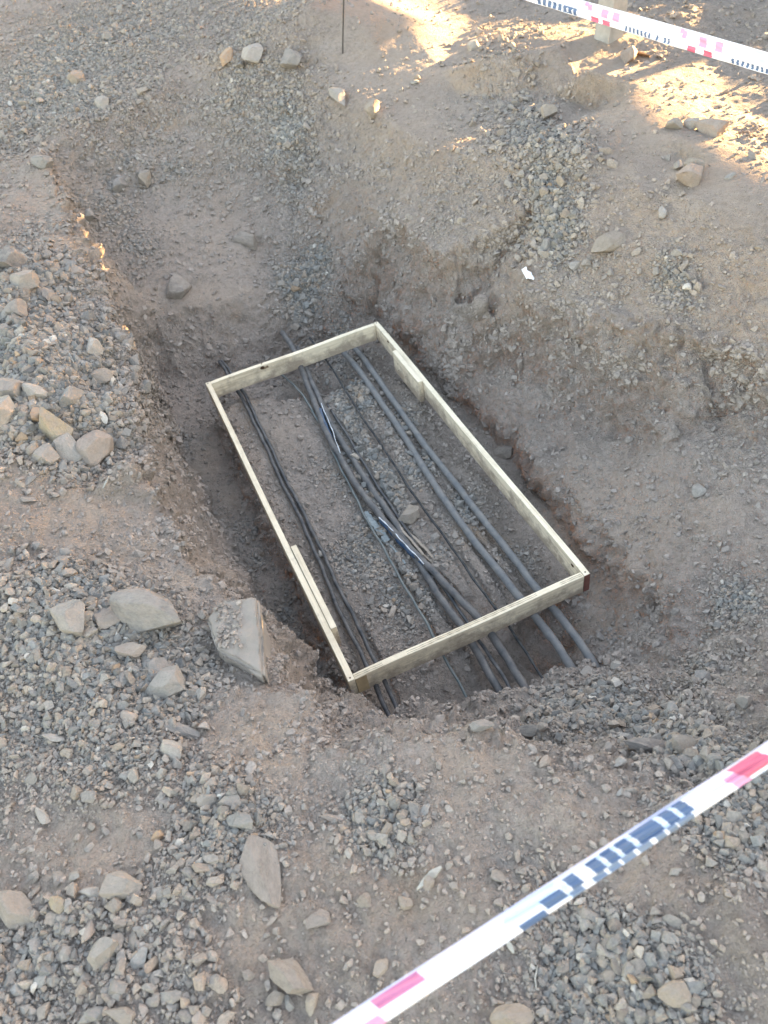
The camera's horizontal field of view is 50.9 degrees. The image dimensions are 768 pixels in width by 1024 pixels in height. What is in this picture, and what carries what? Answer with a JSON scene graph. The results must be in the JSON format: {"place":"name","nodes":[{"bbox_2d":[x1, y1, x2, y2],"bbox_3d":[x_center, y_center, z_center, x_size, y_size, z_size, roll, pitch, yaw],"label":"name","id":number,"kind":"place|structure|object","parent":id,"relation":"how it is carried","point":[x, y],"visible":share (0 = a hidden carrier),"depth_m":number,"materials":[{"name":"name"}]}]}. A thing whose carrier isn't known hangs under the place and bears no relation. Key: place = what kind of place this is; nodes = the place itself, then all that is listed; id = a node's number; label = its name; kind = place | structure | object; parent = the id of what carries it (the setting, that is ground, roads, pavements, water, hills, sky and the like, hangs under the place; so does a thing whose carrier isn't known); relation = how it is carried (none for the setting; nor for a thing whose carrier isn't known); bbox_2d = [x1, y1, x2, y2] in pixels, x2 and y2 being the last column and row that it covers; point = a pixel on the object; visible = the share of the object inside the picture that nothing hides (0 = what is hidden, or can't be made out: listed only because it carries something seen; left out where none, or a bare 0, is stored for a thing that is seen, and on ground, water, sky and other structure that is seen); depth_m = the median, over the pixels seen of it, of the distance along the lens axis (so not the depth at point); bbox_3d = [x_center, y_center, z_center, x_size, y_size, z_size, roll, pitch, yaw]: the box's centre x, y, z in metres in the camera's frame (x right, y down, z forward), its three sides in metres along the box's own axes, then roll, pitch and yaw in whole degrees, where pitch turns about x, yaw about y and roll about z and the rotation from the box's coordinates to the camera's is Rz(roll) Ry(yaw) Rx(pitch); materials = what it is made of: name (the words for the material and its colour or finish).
{"place":"outdoors","nodes":[
{"label":"outdoors","id":0,"kind":"place"},
{"bbox_2d":[0,0,767,1023],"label":"ground","id":1,"kind":"structure","parent":0,"point":[234,306],"depth_m":2.76,"materials":[{"name":"soil"}]},
{"bbox_2d":[0,890,33,930],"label":"stone","id":2,"kind":"object","parent":1,"relation":"on","point":[14,906],"visible":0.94,"depth_m":1.55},
{"bbox_2d":[25,772,36,784],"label":"stone","id":3,"kind":"object","parent":1,"relation":"on","point":[31,779],"visible":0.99,"depth_m":1.76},
{"bbox_2d":[30,155,53,168],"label":"stone","id":4,"kind":"object","parent":1,"relation":"on","point":[41,161],"visible":0.97,"depth_m":4.14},
{"bbox_2d":[35,807,50,823],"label":"stone","id":5,"kind":"object","parent":1,"relation":"on","point":[42,816],"visible":1,"depth_m":1.69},
{"bbox_2d":[49,896,64,913],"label":"stone","id":6,"kind":"object","parent":1,"relation":"on","point":[56,904],"visible":1,"depth_m":1.53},
{"bbox_2d":[53,871,64,885],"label":"stone","id":7,"kind":"object","parent":1,"relation":"on","point":[58,876],"visible":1,"depth_m":1.58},
{"bbox_2d":[70,785,82,799],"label":"stone","id":8,"kind":"object","parent":1,"relation":"on","point":[76,791],"visible":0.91,"depth_m":1.70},
{"bbox_2d":[81,919,95,943],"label":"stone","id":9,"kind":"object","parent":1,"relation":"on","point":[90,930],"visible":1,"depth_m":1.50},
{"bbox_2d":[78,887,99,897],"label":"stone","id":10,"kind":"object","parent":1,"relation":"on","point":[89,892],"visible":0.98,"depth_m":1.54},
{"bbox_2d":[104,897,122,913],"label":"stone","id":11,"kind":"object","parent":1,"relation":"on","point":[113,905],"visible":1,"depth_m":1.51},
{"bbox_2d":[103,1007,135,1023],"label":"stone","id":12,"kind":"object","parent":1,"relation":"on","point":[123,1015],"visible":1,"depth_m":1.39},
{"bbox_2d":[130,946,147,969],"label":"stone","id":13,"kind":"object","parent":1,"relation":"on","point":[138,960],"visible":1,"depth_m":1.46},
{"bbox_2d":[138,170,151,187],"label":"stone","id":14,"kind":"object","parent":1,"relation":"on","point":[144,177],"visible":1,"depth_m":4.38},
{"bbox_2d":[155,720,199,737],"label":"stone","id":15,"kind":"object","parent":1,"relation":"on","point":[184,730],"visible":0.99,"depth_m":1.81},
{"bbox_2d":[166,273,191,298],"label":"stone","id":16,"kind":"object","parent":1,"relation":"on","point":[178,286],"visible":1,"depth_m":3.89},
{"bbox_2d":[191,1009,206,1023],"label":"stone","id":17,"kind":"object","parent":1,"relation":"on","point":[198,1017],"visible":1,"depth_m":1.38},
{"bbox_2d":[208,597,270,686],"bbox_3d":[-0.357,0.362,2.042,0.144,0.189,0.249,-11,46,0],"label":"rock slab","id":18,"kind":"object","parent":1,"relation":"on","point":[251,654],"visible":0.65,"depth_m":1.98,"materials":[{"name":"stone"}]},
{"bbox_2d":[233,231,257,249],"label":"stone","id":19,"kind":"object","parent":1,"relation":"on","point":[248,240],"visible":1,"depth_m":4.13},
{"bbox_2d":[242,969,254,980],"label":"stone","id":20,"kind":"object","parent":1,"relation":"on","point":[248,974],"visible":1,"depth_m":1.42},
{"bbox_2d":[265,990,283,1005],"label":"stone","id":21,"kind":"object","parent":1,"relation":"on","point":[274,998],"visible":1,"depth_m":1.39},
{"bbox_2d":[284,994,294,1011],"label":"stone","id":22,"kind":"object","parent":1,"relation":"on","point":[289,1005],"visible":1,"depth_m":1.39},
{"bbox_2d":[279,48,301,69],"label":"stone","id":23,"kind":"object","parent":1,"relation":"on","point":[290,58],"visible":1,"depth_m":4.58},
{"bbox_2d":[268,959,313,994],"bbox_3d":[-0.162,0.809,1.405,0.077,0.036,0.055,-9,46,2],"label":"stone","id":24,"kind":"object","parent":1,"relation":"on","point":[288,976],"visible":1,"depth_m":1.40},
{"bbox_2d":[218,360,390,716],"bbox_3d":[-0.352,-0.023,3.046,0.038,0.086,2.285,-21,46,-10],"label":"cable","id":25,"kind":"object","parent":1,"relation":"on","point":[384,706],"visible":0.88,"depth_m":2.83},
{"bbox_2d":[220,360,397,708],"bbox_3d":[-0.331,-0.025,3.039,0.039,0.092,2.303,-21,46,-10],"label":"cable","id":26,"kind":"object","parent":1,"relation":"on","point":[353,614],"visible":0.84,"depth_m":2.84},
{"bbox_2d":[305,993,318,1016],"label":"stone","id":27,"kind":"object","parent":1,"relation":"on","point":[311,1000],"visible":1,"depth_m":1.38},
{"bbox_2d":[305,909,330,928],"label":"stone","id":28,"kind":"object","parent":1,"relation":"on","point":[319,917],"visible":1,"depth_m":1.46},
{"bbox_2d":[328,87,344,105],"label":"stone","id":29,"kind":"object","parent":1,"relation":"on","point":[337,94],"visible":1,"depth_m":4.27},
{"bbox_2d":[356,892,370,907],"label":"stone","id":30,"kind":"object","parent":1,"relation":"on","point":[363,900],"visible":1,"depth_m":1.47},
{"bbox_2d":[364,98,380,118],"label":"stone","id":31,"kind":"object","parent":1,"relation":"on","point":[372,107],"visible":0.95,"depth_m":4.05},
{"bbox_2d":[281,374,467,696],"bbox_3d":[-0.081,-0.013,2.996,0.040,0.091,2.033,-21,46,-10],"label":"cable","id":32,"kind":"object","parent":1,"relation":"on","point":[393,565],"visible":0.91,"depth_m":2.79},
{"bbox_2d":[364,511,389,541],"bbox_3d":[-0.029,0.051,2.889,0.031,0.007,0.174,-26,48,-15],"label":"plastic scrap","id":33,"kind":"object","parent":1,"relation":"on","point":[375,525],"visible":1,"depth_m":2.89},
{"bbox_2d":[373,958,388,977],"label":"stone","id":34,"kind":"object","parent":1,"relation":"on","point":[380,967],"visible":1,"depth_m":1.40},
{"bbox_2d":[205,322,589,693],"bbox_3d":[-0.061,-0.152,3.025,0.820,0.105,1.688,-22,47,-11],"label":"wooden formwork","id":35,"kind":"object","parent":1,"relation":"on","point":[419,385],"visible":1,"depth_m":2.72,"materials":[{"name":"beige wood"}]},
{"bbox_2d":[295,346,502,692],"bbox_3d":[-0.038,-0.082,3.062,0.079,0.104,2.206,-21,46,-10],"label":"cable","id":36,"kind":"object","parent":1,"relation":"on","point":[455,618],"visible":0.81,"depth_m":2.86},
{"bbox_2d":[280,330,528,688],"bbox_3d":[-0.068,-0.130,3.085,0.137,0.085,2.391,-22,47,-11],"label":"cable","id":37,"kind":"object","parent":1,"relation":"on","point":[438,576],"visible":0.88,"depth_m":2.83,"materials":[{"name":"rubber"}]},
{"bbox_2d":[398,896,412,909],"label":"stone","id":38,"kind":"object","parent":1,"relation":"on","point":[405,903],"visible":1,"depth_m":1.46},
{"bbox_2d":[326,403,511,688],"bbox_3d":[0.054,0.026,2.923,0.024,0.056,1.892,-22,47,-11],"label":"cable","id":39,"kind":"object","parent":1,"relation":"on","point":[486,651],"visible":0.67,"depth_m":2.85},
{"bbox_2d":[309,337,543,678],"bbox_3d":[0.069,-0.136,3.077,0.031,0.065,2.286,-22,47,-11],"label":"cable","id":40,"kind":"object","parent":1,"relation":"on","point":[452,548],"visible":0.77,"depth_m":2.85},
{"bbox_2d":[422,875,434,890],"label":"stone","id":41,"kind":"object","parent":1,"relation":"on","point":[428,882],"visible":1,"depth_m":1.47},
{"bbox_2d":[416,866,441,890],"bbox_3d":[0.083,0.674,1.486,0.059,0.013,0.016,-34,50,-21],"label":"wood splinter","id":42,"kind":"object","parent":1,"relation":"on","point":[433,873],"visible":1,"depth_m":1.49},
{"bbox_2d":[340,351,575,667],"bbox_3d":[0.188,-0.107,3.047,0.058,0.099,2.112,-22,47,-11],"label":"pipe","id":43,"kind":"object","parent":1,"relation":"on","point":[536,618],"visible":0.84,"depth_m":2.84,"materials":[{"name":"plastic"}]},
{"bbox_2d":[467,39,478,50],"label":"stone","id":44,"kind":"object","parent":1,"relation":"on","point":[472,45],"visible":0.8,"depth_m":4.37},
{"bbox_2d":[352,347,600,667],"bbox_3d":[0.256,-0.116,3.031,0.051,0.078,2.141,-22,47,-11],"label":"pipe","id":45,"kind":"object","parent":1,"relation":"on","point":[564,622],"visible":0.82,"depth_m":2.85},
{"bbox_2d":[491,869,505,881],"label":"stone","id":46,"kind":"object","parent":1,"relation":"on","point":[498,875],"visible":1,"depth_m":1.48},
{"bbox_2d":[494,446,512,458],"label":"stone","id":47,"kind":"object","parent":1,"relation":"on","point":[504,452],"visible":1,"depth_m":3.14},
{"bbox_2d":[539,755,550,767],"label":"stone","id":48,"kind":"object","parent":1,"relation":"on","point":[545,760],"visible":1,"depth_m":1.63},
{"bbox_2d":[541,104,557,119],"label":"stone","id":49,"kind":"object","parent":1,"relation":"on","point":[549,110],"visible":0.98,"depth_m":3.63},
{"bbox_2d":[591,231,625,252],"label":"stone","id":50,"kind":"object","parent":1,"relation":"on","point":[612,241],"visible":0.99,"depth_m":2.89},
{"bbox_2d":[594,0,627,44],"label":"wooden post","id":51,"kind":"object","parent":1,"relation":"on","point":[608,35],"visible":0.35,"depth_m":4.01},
{"bbox_2d":[526,0,767,74],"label":"barrier tape","id":52,"kind":"object","parent":51,"relation":"attached to","point":[740,55],"visible":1,"depth_m":2.90,"materials":[{"name":"white"}]},
{"bbox_2d":[620,46,637,62],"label":"stone","id":53,"kind":"object","parent":1,"relation":"on","point":[628,54],"visible":1,"depth_m":3.91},
{"bbox_2d":[662,914,682,927],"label":"stone","id":54,"kind":"object","parent":1,"relation":"on","point":[672,920],"visible":1,"depth_m":1.37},
{"bbox_2d":[665,118,682,128],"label":"stone","id":55,"kind":"object","parent":1,"relation":"on","point":[674,123],"visible":0.85,"depth_m":3.23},
{"bbox_2d":[676,163,702,187],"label":"stone","id":56,"kind":"object","parent":1,"relation":"on","point":[689,174],"visible":0.98,"depth_m":2.88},
{"bbox_2d":[683,117,699,128],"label":"stone","id":57,"kind":"object","parent":1,"relation":"on","point":[688,123],"visible":0.77,"depth_m":3.25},
{"bbox_2d":[683,157,704,169],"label":"stone","id":58,"kind":"object","parent":1,"relation":"on","point":[701,162],"visible":0.44,"depth_m":2.94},
{"bbox_2d":[691,484,706,497],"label":"stone","id":59,"kind":"object","parent":1,"relation":"on","point":[698,490],"visible":1,"depth_m":2.50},
{"bbox_2d":[694,118,729,137],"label":"stone","id":60,"kind":"object","parent":1,"relation":"on","point":[711,127],"visible":0.84,"depth_m":3.17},
{"bbox_2d":[736,695,751,709],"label":"stone","id":61,"kind":"object","parent":1,"relation":"on","point":[743,702],"visible":1,"depth_m":1.80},
{"bbox_2d":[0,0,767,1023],"bbox_3d":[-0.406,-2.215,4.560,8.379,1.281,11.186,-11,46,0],"label":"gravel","id":62,"kind":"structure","parent":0,"point":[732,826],"depth_m":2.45,"materials":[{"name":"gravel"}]},
{"bbox_2d":[0,395,15,429],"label":"stone","id":63,"kind":"object","parent":62,"relation":"on","point":[7,407],"visible":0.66,"depth_m":2.56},
{"bbox_2d":[0,377,24,400],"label":"stone","id":64,"kind":"object","parent":62,"relation":"on","point":[11,388],"visible":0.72,"depth_m":2.62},
{"bbox_2d":[0,245,26,269],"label":"stone","id":65,"kind":"object","parent":62,"relation":"on","point":[11,256],"visible":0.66,"depth_m":3.30,"materials":[{"name":"stone"}]},
{"bbox_2d":[4,298,27,316],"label":"stone","id":66,"kind":"object","parent":62,"relation":"on","point":[18,306],"visible":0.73,"depth_m":3.03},
{"bbox_2d":[9,270,38,289],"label":"stone","id":67,"kind":"object","parent":62,"relation":"on","point":[28,279],"visible":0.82,"depth_m":3.17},
{"bbox_2d":[25,440,38,455],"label":"stone","id":68,"kind":"object","parent":62,"relation":"on","point":[31,448],"visible":0.84,"depth_m":2.49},
{"bbox_2d":[21,382,47,398],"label":"stone","id":69,"kind":"object","parent":62,"relation":"on","point":[31,389],"visible":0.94,"depth_m":2.63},
{"bbox_2d":[30,407,38,421],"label":"stone","id":70,"kind":"object","parent":62,"relation":"on","point":[34,412],"visible":0.62,"depth_m":2.57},
{"bbox_2d":[32,443,60,465],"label":"stone","id":71,"kind":"object","parent":62,"relation":"on","point":[47,453],"visible":0.96,"depth_m":2.47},
{"bbox_2d":[42,287,54,301],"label":"stone","id":72,"kind":"object","parent":62,"relation":"on","point":[47,293],"visible":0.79,"depth_m":3.17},
{"bbox_2d":[42,734,64,741],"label":"stone","id":73,"kind":"object","parent":62,"relation":"on","point":[55,738],"visible":1,"depth_m":1.83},
{"bbox_2d":[39,406,72,441],"bbox_3d":[-1.051,-0.262,2.567,0.107,0.101,0.148,-31,78,-12],"label":"stone","id":74,"kind":"object","parent":62,"relation":"on","point":[52,427],"visible":0.73,"depth_m":2.54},
{"bbox_2d":[46,599,84,635],"bbox_3d":[-0.793,0.278,2.024,0.102,0.076,0.095,-15,46,-4],"label":"stone","id":75,"kind":"object","parent":62,"relation":"on","point":[68,617],"visible":0.97,"depth_m":2.00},
{"bbox_2d":[51,432,81,462],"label":"stone","id":76,"kind":"object","parent":62,"relation":"on","point":[64,446],"visible":0.83,"depth_m":2.52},
{"bbox_2d":[59,385,85,405],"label":"stone","id":77,"kind":"object","parent":62,"relation":"on","point":[71,395],"visible":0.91,"depth_m":2.62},
{"bbox_2d":[67,70,84,84],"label":"stone","id":78,"kind":"object","parent":62,"relation":"on","point":[76,77],"visible":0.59,"depth_m":4.96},
{"bbox_2d":[84,208,94,221],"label":"stone","id":79,"kind":"object","parent":62,"relation":"on","point":[89,215],"visible":0.86,"depth_m":4.12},
{"bbox_2d":[84,1006,103,1021],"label":"stone","id":80,"kind":"object","parent":62,"relation":"on","point":[93,1014],"visible":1,"depth_m":1.41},
{"bbox_2d":[86,337,102,354],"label":"stone","id":81,"kind":"object","parent":62,"relation":"on","point":[94,346],"visible":0.92,"depth_m":2.88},
{"bbox_2d":[76,430,113,466],"bbox_3d":[-0.920,-0.201,2.569,0.101,0.101,0.139,4,41,8],"label":"stone","id":82,"kind":"object","parent":62,"relation":"on","point":[94,447],"visible":0.88,"depth_m":2.53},
{"bbox_2d":[94,95,108,109],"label":"stone","id":83,"kind":"object","parent":62,"relation":"on","point":[101,102],"visible":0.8,"depth_m":4.61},
{"bbox_2d":[91,368,113,382],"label":"stone","id":84,"kind":"object","parent":62,"relation":"on","point":[103,375],"visible":0.97,"depth_m":2.82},
{"bbox_2d":[87,937,118,970],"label":"stone","id":85,"kind":"object","parent":62,"relation":"on","point":[101,952],"visible":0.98,"depth_m":1.46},
{"bbox_2d":[94,606,119,629],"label":"stone","id":86,"kind":"object","parent":62,"relation":"on","point":[105,618],"visible":0.88,"depth_m":2.04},
{"bbox_2d":[108,980,127,995],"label":"stone","id":87,"kind":"object","parent":62,"relation":"on","point":[119,987],"visible":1,"depth_m":1.42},
{"bbox_2d":[112,177,126,192],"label":"stone","id":88,"kind":"object","parent":62,"relation":"on","point":[119,184],"visible":0.98,"depth_m":4.35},
{"bbox_2d":[98,871,142,899],"bbox_3d":[-0.501,0.714,1.544,0.079,0.049,0.049,0,38,-5],"label":"stone","id":89,"kind":"object","parent":62,"relation":"on","point":[121,885],"visible":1,"depth_m":1.53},
{"bbox_2d":[115,435,128,449],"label":"stone","id":90,"kind":"object","parent":62,"relation":"on","point":[121,442],"visible":1,"depth_m":2.60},
{"bbox_2d":[120,710,137,720],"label":"stone","id":91,"kind":"object","parent":62,"relation":"on","point":[130,716],"visible":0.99,"depth_m":1.83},
{"bbox_2d":[114,642,146,657],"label":"stone","id":92,"kind":"object","parent":62,"relation":"on","point":[133,650],"visible":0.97,"depth_m":1.97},
{"bbox_2d":[109,588,181,631],"bbox_3d":[-0.598,0.252,2.046,0.207,0.116,0.116,9,63,9],"label":"stone","id":93,"kind":"object","parent":62,"relation":"on","point":[141,610],"visible":0.98,"depth_m":2.01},
{"bbox_2d":[147,657,170,673],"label":"stone","id":94,"kind":"object","parent":62,"relation":"on","point":[156,664],"visible":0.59,"depth_m":1.95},
{"bbox_2d":[144,665,186,699],"bbox_3d":[-0.519,0.412,1.923,0.104,0.078,0.078,-7,31,6],"label":"stone","id":95,"kind":"object","parent":62,"relation":"on","point":[166,682],"visible":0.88,"depth_m":1.89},
{"bbox_2d":[160,739,181,760],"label":"stone","id":96,"kind":"object","parent":62,"relation":"on","point":[171,749],"visible":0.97,"depth_m":1.75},
{"bbox_2d":[160,990,181,1004],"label":"stone","id":97,"kind":"object","parent":62,"relation":"on","point":[170,996],"visible":1,"depth_m":1.40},
{"bbox_2d":[178,1009,192,1023],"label":"stone","id":98,"kind":"object","parent":62,"relation":"on","point":[185,1016],"visible":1,"depth_m":1.38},
{"bbox_2d":[196,793,217,806],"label":"stone","id":99,"kind":"object","parent":62,"relation":"on","point":[202,799],"visible":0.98,"depth_m":1.65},
{"bbox_2d":[219,47,232,66],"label":"stone","id":100,"kind":"object","parent":62,"relation":"on","point":[226,56],"visible":0.99,"depth_m":4.73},
{"bbox_2d":[217,795,240,808],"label":"stone","id":101,"kind":"object","parent":62,"relation":"on","point":[227,801],"visible":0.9,"depth_m":1.63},
{"bbox_2d":[226,812,252,829],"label":"stone","id":102,"kind":"object","parent":62,"relation":"on","point":[243,820],"visible":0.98,"depth_m":1.59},
{"bbox_2d":[241,43,263,63],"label":"stone","id":103,"kind":"object","parent":62,"relation":"on","point":[251,53],"visible":1,"depth_m":4.64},
{"bbox_2d":[239,835,280,907],"bbox_3d":[-0.235,0.682,1.528,0.076,0.018,0.150,-11,40,-6],"label":"stone","id":104,"kind":"object","parent":62,"relation":"on","point":[263,882],"visible":1,"depth_m":1.53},
{"bbox_2d":[319,814,345,822],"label":"stone","id":105,"kind":"object","parent":62,"relation":"on","point":[329,817],"visible":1,"depth_m":1.60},
{"bbox_2d":[398,504,419,523],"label":"stone","id":106,"kind":"object","parent":62,"relation":"on","point":[410,514],"visible":1,"depth_m":2.88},
{"bbox_2d":[469,719,494,731],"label":"stone","id":107,"kind":"object","parent":62,"relation":"on","point":[480,725],"visible":1,"depth_m":1.71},
{"bbox_2d":[490,1003,533,1023],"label":"stone","id":108,"kind":"object","parent":62,"relation":"on","point":[515,1013],"visible":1,"depth_m":1.31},
{"bbox_2d":[518,724,537,737],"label":"stone","id":109,"kind":"object","parent":62,"relation":"on","point":[528,731],"visible":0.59,"depth_m":1.89,"materials":[{"name":"stone"}]},
{"bbox_2d":[576,908,597,921],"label":"stone","id":110,"kind":"object","parent":62,"relation":"on","point":[586,913],"visible":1,"depth_m":1.41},
{"bbox_2d":[599,969,615,983],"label":"stone","id":111,"kind":"object","parent":62,"relation":"on","point":[608,975],"visible":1,"depth_m":1.34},
{"bbox_2d":[623,737,666,751],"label":"stone","id":112,"kind":"object","parent":62,"relation":"on","point":[645,744],"visible":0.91,"depth_m":1.72,"materials":[{"name":"stone"}]},
{"bbox_2d":[657,979,691,1007],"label":"stone","id":113,"kind":"object","parent":62,"relation":"on","point":[676,993],"visible":1,"depth_m":1.29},
{"bbox_2d":[672,734,697,753],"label":"stone","id":114,"kind":"object","parent":62,"relation":"on","point":[680,743],"visible":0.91,"depth_m":1.68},
{"bbox_2d":[695,670,711,680],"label":"stone","id":115,"kind":"object","parent":62,"relation":"on","point":[701,674],"visible":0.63,"depth_m":2.03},
{"bbox_2d":[332,741,767,1023],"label":"barrier tape","id":116,"kind":"object","parent":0,"point":[399,996],"visible":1,"depth_m":0.98,"materials":[{"name":"white"}]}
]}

